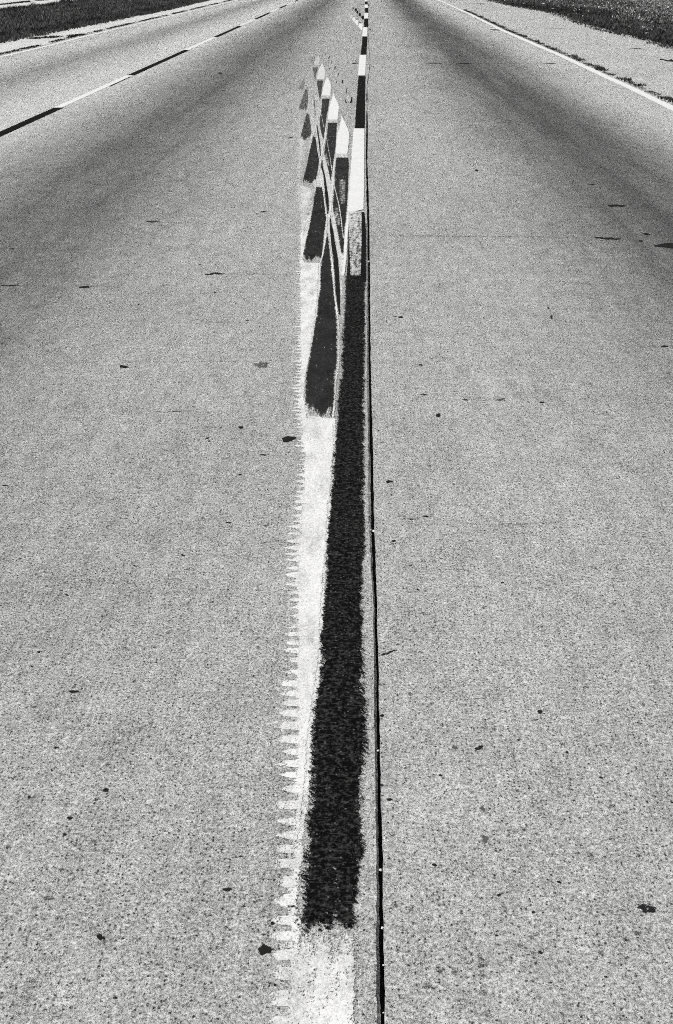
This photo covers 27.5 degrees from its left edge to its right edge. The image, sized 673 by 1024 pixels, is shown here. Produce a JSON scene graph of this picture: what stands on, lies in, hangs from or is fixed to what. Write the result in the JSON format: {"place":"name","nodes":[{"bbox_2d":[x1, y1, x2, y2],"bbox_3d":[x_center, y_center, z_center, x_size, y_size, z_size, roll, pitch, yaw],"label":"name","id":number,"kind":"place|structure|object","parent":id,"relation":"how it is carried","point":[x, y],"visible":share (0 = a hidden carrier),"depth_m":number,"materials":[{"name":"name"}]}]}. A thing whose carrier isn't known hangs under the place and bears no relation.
{"place":"outdoors","nodes":[
{"label":"outdoors","id":0,"kind":"place"},
{"bbox_2d":[0,0,43,4],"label":"weeds","id":1,"kind":"object","parent":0,"point":[19,2],"visible":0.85,"depth_m":68.14,"materials":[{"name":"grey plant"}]},
{"bbox_2d":[0,0,65,7],"bbox_3d":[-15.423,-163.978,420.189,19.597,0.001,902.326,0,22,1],"label":"road","id":2,"kind":"structure","parent":0,"point":[24,3],"depth_m":69.19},
{"bbox_2d":[0,0,87,10],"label":"tall grass","id":3,"kind":"structure","parent":0,"point":[15,8],"depth_m":60.79,"materials":[{"name":"plant"}]},
{"bbox_2d":[42,35,63,37],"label":"weeds","id":4,"kind":"object","parent":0,"point":[53,36],"visible":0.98,"depth_m":33.63,"materials":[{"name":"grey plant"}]},
{"bbox_2d":[0,0,225,53],"bbox_3d":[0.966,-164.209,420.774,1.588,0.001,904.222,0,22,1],"label":"shoulder","id":5,"kind":"object","parent":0,"point":[17,44],"visible":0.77,"depth_m":38.00},
{"bbox_2d":[0,0,230,54],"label":"roadside weeds","id":6,"kind":"object","parent":5,"relation":"on","point":[52,41],"visible":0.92,"depth_m":36.98,"materials":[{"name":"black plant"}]},
{"bbox_2d":[0,0,235,56],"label":"edge line","id":7,"kind":"object","parent":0,"point":[99,32],"visible":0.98,"depth_m":34.68,"materials":[{"name":"white paint"}]},
{"bbox_2d":[0,0,380,1023],"bbox_3d":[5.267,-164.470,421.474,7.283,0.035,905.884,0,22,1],"label":"road","id":8,"kind":"structure","parent":0,"point":[142,642],"depth_m":4.15,"materials":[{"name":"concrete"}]},
{"bbox_2d":[0,108,61,136],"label":"black dash","id":9,"kind":"object","parent":8,"relation":"on","point":[24,123],"visible":1,"depth_m":14.93,"materials":[{"name":"paint"}]},
{"bbox_2d":[54,75,131,107],"bbox_3d":[-3.281,-5.826,18.962,0.108,0.001,5.413,0,22,1],"label":"white dash","id":10,"kind":"object","parent":8,"relation":"on","point":[89,93],"visible":1,"depth_m":18.46,"materials":[{"name":"paint"}]},
{"bbox_2d":[96,933,103,939],"bbox_3d":[-0.402,0.724,2.346,0.019,0.001,0.020,0,22,1],"label":"tar spot","id":11,"kind":"object","parent":8,"relation":"on","point":[99,936],"visible":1,"depth_m":2.35,"materials":[{"name":"black asphalt"}]},
{"bbox_2d":[128,50,188,74],"bbox_3d":[-3.139,-8.151,24.859,0.131,0.001,7.270,0,22,1],"label":"black dash","id":12,"kind":"object","parent":8,"relation":"on","point":[155,64],"visible":1,"depth_m":24.16,"materials":[{"name":"paint"}]},
{"bbox_2d":[185,37,215,49],"bbox_3d":[-3.031,-10.538,30.916,0.106,0.001,5.757,0,22,1],"label":"white dash","id":13,"kind":"object","parent":8,"relation":"on","point":[191,47],"visible":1,"depth_m":30.69,"materials":[{"name":"paint"}]},
{"bbox_2d":[214,26,240,36],"bbox_3d":[-2.885,-12.933,36.990,0.131,0.001,7.308,0,22,1],"label":"black dash","id":14,"kind":"object","parent":8,"relation":"on","point":[223,33],"visible":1,"depth_m":36.64,"materials":[{"name":"paint"}]},
{"bbox_2d":[255,362,267,367],"bbox_3d":[-0.319,-0.614,5.742,0.093,0.001,0.114,0,22,1],"label":"oil stain","id":15,"kind":"object","parent":8,"relation":"on","point":[264,365],"visible":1,"depth_m":5.75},
{"bbox_2d":[258,944,271,954],"bbox_3d":[-0.121,0.736,2.313,0.025,0.001,0.028,13,25,29],"label":"tar spot","id":16,"kind":"object","parent":8,"relation":"on","point":[263,949],"visible":1,"depth_m":2.31,"materials":[{"name":"black asphalt"}]},
{"bbox_2d":[282,436,295,441],"bbox_3d":[-0.173,-0.256,4.832,0.046,0.001,0.072,11,24,27],"label":"tar spot","id":17,"kind":"object","parent":8,"relation":"on","point":[287,438],"visible":1,"depth_m":4.84,"materials":[{"name":"black asphalt"}]},
{"bbox_2d":[285,874,300,986],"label":"black crumbs","id":18,"kind":"object","parent":8,"relation":"on","point":[294,922],"visible":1,"depth_m":2.40,"materials":[{"name":"paint"}]},
{"bbox_2d":[268,205,336,1023],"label":"serrated stripe","id":19,"kind":"object","parent":8,"relation":"on","point":[290,954],"visible":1,"depth_m":2.85,"materials":[{"name":"white paint"}]},
{"bbox_2d":[294,88,313,218],"bbox_3d":[-0.382,-4.639,15.952,0.254,0.001,14.882,0,22,-1],"label":"faded stripe","id":20,"kind":"object","parent":8,"relation":"on","point":[306,197],"visible":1,"depth_m":10.41,"materials":[{"name":"white paint"}]},
{"bbox_2d":[299,89,307,108],"bbox_3d":[-0.398,-5.256,17.512,0.109,0.001,3.280,0,22,0],"label":"black wedge","id":21,"kind":"object","parent":20,"relation":"on","point":[303,101],"visible":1,"depth_m":17.18,"materials":[{"name":"paint"}]},
{"bbox_2d":[300,113,310,140],"bbox_3d":[-0.305,-4.080,14.528,0.111,0.001,2.828,0,22,0],"label":"black wedge","id":22,"kind":"object","parent":20,"relation":"on","point":[304,135],"visible":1,"depth_m":14.17,"materials":[{"name":"paint"}]},
{"bbox_2d":[294,205,333,840],"bbox_3d":[-0.103,-0.763,6.116,0.136,0.001,7.578,0,22,-1],"label":"road marking","id":23,"kind":"object","parent":8,"relation":"on","point":[318,438],"visible":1,"depth_m":4.06,"materials":[{"name":"paint"}]},
{"bbox_2d":[302,187,325,259],"bbox_3d":[-0.122,-1.948,9.120,0.118,0.001,2.950,0,22,1],"label":"black wedge","id":24,"kind":"object","parent":8,"relation":"on","point":[312,244],"visible":1,"depth_m":8.75,"materials":[{"name":"paint"}]},
{"bbox_2d":[305,233,336,417],"bbox_3d":[-0.041,-1.041,6.819,0.134,0.001,3.817,0,22,1],"label":"black wedge","id":25,"kind":"object","parent":8,"relation":"on","point":[326,337],"visible":1,"depth_m":5.95,"materials":[{"name":"paint"}]},
{"bbox_2d":[291,929,357,1023],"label":"white patch","id":26,"kind":"object","parent":8,"relation":"on","point":[339,1008],"visible":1,"depth_m":2.23,"materials":[{"name":"paint"}]},
{"bbox_2d":[306,51,349,410],"bbox_3d":[-0.194,-5.052,17.001,0.384,0.001,25.684,-1,22,-1],"label":"scrubbed area","id":27,"kind":"object","parent":8,"relation":"on","point":[332,216],"visible":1,"depth_m":10.73,"materials":[{"name":"white paint"}]},
{"bbox_2d":[303,136,318,182],"bbox_3d":[-0.197,-3.129,12.116,0.117,0.001,3.459,0,22,1],"label":"black wedge","id":28,"kind":"object","parent":27,"relation":"on","point":[312,168],"visible":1,"depth_m":11.63,"materials":[{"name":"paint"}]},
{"bbox_2d":[315,55,319,64],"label":"white point","id":29,"kind":"structure","parent":27,"relation":"on","point":[317,61],"depth_m":24.65,"materials":[{"name":"paint"}]},
{"bbox_2d":[317,126,320,155],"bbox_3d":[-0.171,-3.617,13.354,0.021,0.001,2.552,-1,22,-1],"label":"black band","id":30,"kind":"object","parent":27,"relation":"on","point":[318,140],"visible":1,"depth_m":13.26,"materials":[{"name":"paint"}]},
{"bbox_2d":[317,80,322,96],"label":"dark block","id":31,"kind":"structure","parent":27,"relation":"on","point":[319,87],"depth_m":19.39,"materials":[{"name":"black paint"}]},
{"bbox_2d":[317,63,324,78],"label":"white point","id":32,"kind":"structure","parent":27,"relation":"on","point":[321,73],"depth_m":21.81,"materials":[{"name":"paint"}]},
{"bbox_2d":[315,128,326,187],"bbox_3d":[-0.127,-3.261,12.447,0.027,0.001,4.483,0,22,1],"label":"light line","id":33,"kind":"object","parent":27,"relation":"on","point":[322,150],"visible":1,"depth_m":12.73,"materials":[{"name":"white paint"}]},
{"bbox_2d":[319,99,328,136],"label":"dark block","id":34,"kind":"structure","parent":27,"relation":"on","point":[324,115],"depth_m":15.53,"materials":[{"name":"black paint"}]},
{"bbox_2d":[320,180,327,262],"bbox_3d":[-0.084,-2.005,9.262,0.056,0.001,3.319,0,22,-1],"label":"light line","id":35,"kind":"object","parent":27,"relation":"on","point":[326,223],"visible":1,"depth_m":9.14,"materials":[{"name":"white paint"}]},
{"bbox_2d":[321,160,328,213],"bbox_3d":[-0.090,-2.528,10.591,0.029,0.001,2.818,-1,22,-1],"label":"black band","id":36,"kind":"object","parent":27,"relation":"on","point":[326,196],"visible":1,"depth_m":10.26,"materials":[{"name":"paint"}]},
{"bbox_2d":[321,77,330,95],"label":"white point","id":37,"kind":"structure","parent":27,"relation":"on","point":[326,91],"depth_m":19.05,"materials":[{"name":"paint"}]},
{"bbox_2d":[324,123,336,179],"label":"dark block","id":38,"kind":"structure","parent":27,"relation":"on","point":[330,134],"depth_m":12.88,"materials":[{"name":"black paint"}]},
{"bbox_2d":[328,160,334,223],"bbox_3d":[-0.030,-2.453,10.399,0.025,0.001,3.217,0,22,1],"label":"light line","id":39,"kind":"object","parent":27,"relation":"on","point":[332,191],"visible":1,"depth_m":10.18,"materials":[{"name":"white paint"}]},
{"bbox_2d":[328,93,338,119],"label":"white point","id":40,"kind":"structure","parent":27,"relation":"on","point":[333,110],"depth_m":16.20,"materials":[{"name":"paint"}]},
{"bbox_2d":[330,218,339,313],"bbox_3d":[-0.008,-1.449,7.853,0.037,0.001,2.761,0,22,-1],"label":"black band","id":41,"kind":"object","parent":27,"relation":"on","point":[336,271],"visible":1,"depth_m":7.58,"materials":[{"name":"paint"}]},
{"bbox_2d":[298,250,369,934],"bbox_3d":[0.052,-0.409,5.214,0.141,0.001,6.185,0,22,1],"label":"black stripe","id":42,"kind":"object","parent":8,"relation":"on","point":[341,618],"visible":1,"depth_m":3.19,"materials":[{"name":"paint"}]},
{"bbox_2d":[328,236,339,416],"bbox_3d":[-0.011,-1.031,6.791,0.049,0.001,3.732,0,22,-1],"label":"light line","id":43,"kind":"object","parent":8,"relation":"on","point":[338,328],"visible":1,"depth_m":6.42,"materials":[{"name":"white paint"}]},
{"bbox_2d":[2,72,672,998],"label":"tar specks","id":44,"kind":"object","parent":8,"relation":"on","point":[392,540],"visible":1,"depth_m":3.67,"materials":[{"name":"black asphalt"}]},
{"bbox_2d":[333,157,348,252],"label":"dark block","id":45,"kind":"structure","parent":8,"relation":"on","point":[341,174],"depth_m":10.08,"materials":[{"name":"black paint"}]},
{"bbox_2d":[334,186,343,237],"bbox_3d":[0.018,-2.075,9.440,0.018,0.001,2.182,-1,22,-1],"label":"light line","id":46,"kind":"object","parent":45,"relation":"on","point":[340,212],"visible":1,"depth_m":9.36,"materials":[{"name":"white paint"}]},
{"bbox_2d":[339,179,345,203],"bbox_3d":[0.041,-2.382,10.220,0.064,0.001,1.265,0,22,1],"label":"scuff","id":47,"kind":"object","parent":45,"relation":"on","point":[343,190],"visible":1,"depth_m":10.26,"materials":[{"name":"white paint"}]},
{"bbox_2d":[336,116,348,153],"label":"white point","id":48,"kind":"structure","parent":8,"relation":"on","point":[342,142],"depth_m":13.34,"materials":[{"name":"paint"}]},
{"bbox_2d":[342,128,364,274],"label":"white block","id":49,"kind":"structure","parent":8,"relation":"on","point":[356,194],"depth_m":10.79,"materials":[{"name":"paint"}]},
{"bbox_2d":[347,213,360,270],"bbox_3d":[0.106,-1.650,8.364,0.088,0.001,2.077,0,22,1],"label":"scuffed patch","id":50,"kind":"object","parent":8,"relation":"on","point":[353,244],"visible":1,"depth_m":8.46,"materials":[{"name":"black paint"}]},
{"bbox_2d":[348,211,361,274],"bbox_3d":[0.105,-1.660,8.385,0.102,0.001,2.119,0,22,1],"label":"scuffed patch","id":51,"kind":"object","parent":8,"relation":"on","point":[354,234],"visible":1,"depth_m":8.43,"materials":[{"name":"white paint"}]},
{"bbox_2d":[355,76,364,127],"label":"black block","id":52,"kind":"structure","parent":8,"relation":"on","point":[360,115],"depth_m":16.66,"materials":[{"name":"paint"}]},
{"bbox_2d":[358,55,365,74],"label":"white block","id":53,"kind":"structure","parent":8,"relation":"on","point":[362,66],"depth_m":23.61,"materials":[{"name":"paint"}]},
{"bbox_2d":[360,212,365,280],"bbox_3d":[0.161,-1.627,8.303,0.038,0.001,2.248,0,22,1],"label":"black strip","id":54,"kind":"object","parent":8,"relation":"on","point":[363,257],"visible":1,"depth_m":8.06,"materials":[{"name":"paint"}]},
{"bbox_2d":[361,36,366,54],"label":"black block","id":55,"kind":"structure","parent":8,"relation":"on","point":[363,48],"depth_m":29.44,"materials":[{"name":"paint"}]},
{"bbox_2d":[362,27,366,35],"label":"white block","id":56,"kind":"structure","parent":8,"relation":"on","point":[364,33],"depth_m":36.58,"materials":[{"name":"paint"}]},
{"bbox_2d":[364,19,367,26],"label":"black block","id":57,"kind":"structure","parent":8,"relation":"on","point":[366,22],"depth_m":42.80,"materials":[{"name":"paint"}]},
{"bbox_2d":[363,277,372,885],"bbox_3d":[0.106,-0.281,4.896,0.043,0.001,5.603,0,22,1],"label":"pale fringe","id":58,"kind":"object","parent":8,"relation":"on","point":[368,595],"visible":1,"depth_m":3.47,"materials":[{"name":"white paint"}]},
{"bbox_2d":[366,35,384,1023],"bbox_3d":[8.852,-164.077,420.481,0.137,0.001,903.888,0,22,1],"label":"road joint","id":59,"kind":"object","parent":8,"relation":"on","point":[381,955],"visible":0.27,"depth_m":3.24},
{"bbox_2d":[367,0,672,1023],"bbox_3d":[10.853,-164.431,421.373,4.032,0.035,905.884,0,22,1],"label":"road","id":60,"kind":"structure","parent":0,"point":[567,626],"depth_m":4.09,"materials":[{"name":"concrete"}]},
{"bbox_2d":[371,235,577,237],"bbox_3d":[0.900,-1.703,8.504,1.392,0.001,0.052,1,22,3],"label":"crack","id":61,"kind":"object","parent":60,"relation":"on","point":[478,236],"visible":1,"depth_m":8.50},
{"bbox_2d":[481,835,489,844],"bbox_3d":[0.283,0.621,2.609,0.022,0.001,0.050,0,22,1],"label":"oil stain","id":62,"kind":"object","parent":60,"relation":"on","point":[485,838],"visible":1,"depth_m":2.61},
{"bbox_2d":[438,0,672,109],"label":"edge line","id":63,"kind":"object","parent":60,"relation":"on","point":[654,99],"visible":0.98,"depth_m":22.48,"materials":[{"name":"white paint"}]},
{"bbox_2d":[595,237,620,239],"bbox_3d":[1.663,-1.677,8.437,0.156,0.001,0.092,5,22,11],"label":"crack","id":64,"kind":"object","parent":60,"relation":"on","point":[608,238],"visible":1,"depth_m":8.44,"materials":[{"name":"black"}]},
{"bbox_2d":[608,204,625,206],"bbox_3d":[1.959,-2.141,9.612,0.131,0.001,0.105,0,22,1],"label":"tar spot","id":65,"kind":"object","parent":60,"relation":"on","point":[616,205],"visible":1,"depth_m":9.61,"materials":[{"name":"black asphalt"}]},
{"bbox_2d":[638,904,655,912],"bbox_3d":[0.545,0.696,2.416,0.038,0.001,0.028,0,22,1],"label":"tar spot","id":66,"kind":"object","parent":60,"relation":"on","point":[650,909],"visible":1,"depth_m":2.42,"materials":[{"name":"black asphalt"}]},
{"bbox_2d":[654,243,672,247],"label":"tar spot","id":67,"kind":"object","parent":60,"relation":"on","point":[667,245],"visible":1,"depth_m":8.22,"materials":[{"name":"black asphalt"}]},
{"bbox_2d":[441,0,672,103],"bbox_3d":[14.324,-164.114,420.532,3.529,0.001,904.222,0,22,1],"label":"shoulder","id":68,"kind":"object","parent":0,"point":[619,56],"visible":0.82,"depth_m":30.80},
{"bbox_2d":[464,9,672,103],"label":"joint weeds","id":69,"kind":"object","parent":68,"relation":"on","point":[628,80],"visible":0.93,"depth_m":24.49,"materials":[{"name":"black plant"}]},
{"bbox_2d":[486,0,672,48],"bbox_3d":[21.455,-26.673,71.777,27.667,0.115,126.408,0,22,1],"label":"verge grass","id":70,"kind":"structure","parent":0,"point":[605,16],"depth_m":49.97,"materials":[{"name":"plant"}]},
{"bbox_2d":[0,0,209,42],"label":"median grass","id":71,"kind":"structure","parent":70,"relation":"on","point":[29,22],"depth_m":48.69,"materials":[{"name":"plant"}]},
{"bbox_2d":[523,3,672,33],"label":"verge stones","id":72,"kind":"object","parent":70,"relation":"on","point":[626,11],"visible":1,"depth_m":55.72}
]}

